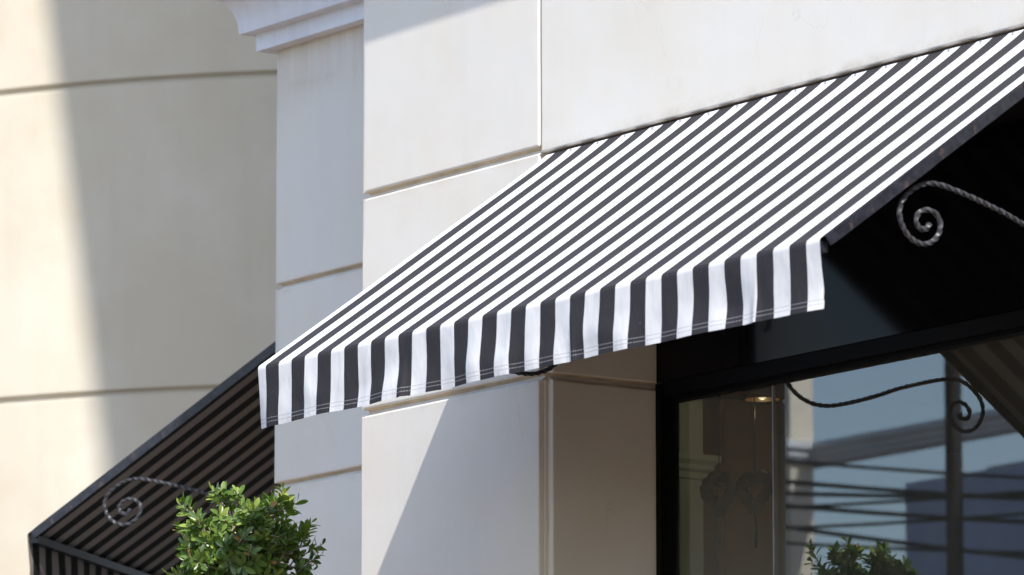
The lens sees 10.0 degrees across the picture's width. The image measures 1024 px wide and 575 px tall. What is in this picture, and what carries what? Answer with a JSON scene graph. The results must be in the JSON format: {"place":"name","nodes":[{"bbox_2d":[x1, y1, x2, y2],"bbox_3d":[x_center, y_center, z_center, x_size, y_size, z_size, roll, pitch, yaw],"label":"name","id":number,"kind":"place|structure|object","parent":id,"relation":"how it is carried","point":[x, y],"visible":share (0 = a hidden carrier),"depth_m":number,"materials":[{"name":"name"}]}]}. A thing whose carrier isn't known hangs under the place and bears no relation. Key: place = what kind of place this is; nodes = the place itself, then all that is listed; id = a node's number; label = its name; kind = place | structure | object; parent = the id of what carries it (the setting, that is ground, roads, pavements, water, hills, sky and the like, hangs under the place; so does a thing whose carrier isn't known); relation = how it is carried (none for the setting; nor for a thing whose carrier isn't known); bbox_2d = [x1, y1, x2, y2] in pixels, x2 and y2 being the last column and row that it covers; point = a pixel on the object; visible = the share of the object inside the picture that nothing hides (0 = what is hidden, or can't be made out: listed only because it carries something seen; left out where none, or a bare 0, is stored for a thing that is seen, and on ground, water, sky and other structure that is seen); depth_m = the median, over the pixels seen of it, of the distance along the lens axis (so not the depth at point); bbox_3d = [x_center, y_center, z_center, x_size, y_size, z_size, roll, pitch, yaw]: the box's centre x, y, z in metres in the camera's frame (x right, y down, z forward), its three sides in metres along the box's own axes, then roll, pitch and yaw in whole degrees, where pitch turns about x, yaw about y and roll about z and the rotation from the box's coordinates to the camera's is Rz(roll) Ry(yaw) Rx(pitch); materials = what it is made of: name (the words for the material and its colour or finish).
{"place":"outdoors","nodes":[
{"label":"outdoors","id":0,"kind":"place"},
{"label":"pavement","id":1,"kind":"structure","parent":0,"visible":0},
{"bbox_2d":[216,0,1023,574],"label":"corner building","id":2,"kind":"structure","parent":1,"relation":"on","point":[892,372],"depth_m":19.87,"materials":[{"name":"paint"}]},
{"bbox_2d":[27,341,280,574],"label":"striped awning","id":3,"kind":"object","parent":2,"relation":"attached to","point":[120,518],"visible":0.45,"depth_m":23.54,"materials":[{"name":"fabric"}]},
{"bbox_2d":[258,29,1023,428],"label":"striped awning","id":4,"kind":"object","parent":2,"relation":"attached to","point":[726,217],"visible":1,"depth_m":17.79,"materials":[{"name":"fabric"}]},
{"bbox_2d":[700,395,736,549],"bbox_3d":[0.713,0.495,20.155,0.049,0.820,0.191,7,-12,-35],"label":"heart wreath","id":5,"kind":"object","parent":2,"relation":"hanging from","point":[727,480],"visible":0.99,"depth_m":20.10,"materials":[{"name":"wicker"}]},
{"bbox_2d":[703,399,778,574],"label":"wooden shelf","id":6,"kind":"object","parent":2,"relation":"in","point":[737,554],"visible":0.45,"depth_m":20.93,"materials":[{"name":"brown wood"}]},
{"bbox_2d":[735,397,771,547],"bbox_3d":[0.830,0.479,20.025,0.049,0.830,0.191,7,-12,-35],"label":"heart wreath","id":7,"kind":"object","parent":2,"relation":"hanging from","point":[753,506],"visible":0.99,"depth_m":19.96,"materials":[{"name":"wicker"}]},
{"bbox_2d":[745,385,779,401],"bbox_3d":[0.858,0.229,20.079,0.122,0.320,0.122,7,-12,-35],"label":"pendant lamp","id":8,"kind":"object","parent":2,"relation":"hanging from","point":[762,394],"visible":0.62,"depth_m":20.02,"materials":[{"name":"metal"}]},
{"bbox_2d":[656,309,1023,574],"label":"shop window","id":9,"kind":"structure","parent":2,"relation":"in","point":[669,395],"depth_m":19.26,"materials":[{"name":"black paint"}]},
{"label":"ground","id":10,"kind":"structure","parent":0,"visible":0},
{"bbox_2d":[0,0,282,574],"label":"wall","id":11,"kind":"structure","parent":10,"relation":"on","point":[139,286],"depth_m":32.04,"materials":[{"name":"beige paint"}]},
{"bbox_3d":[-0.887,4.525,18.789,0.560,0.480,0.560,7,-12,-35],"label":"plant pot","id":12,"kind":"object","parent":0,"visible":0},
{"bbox_2d":[162,481,326,574],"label":"topiary tree","id":13,"kind":"object","parent":12,"relation":"in","point":[247,538],"visible":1,"depth_m":19.30,"materials":[{"name":"green plant"}]}
]}

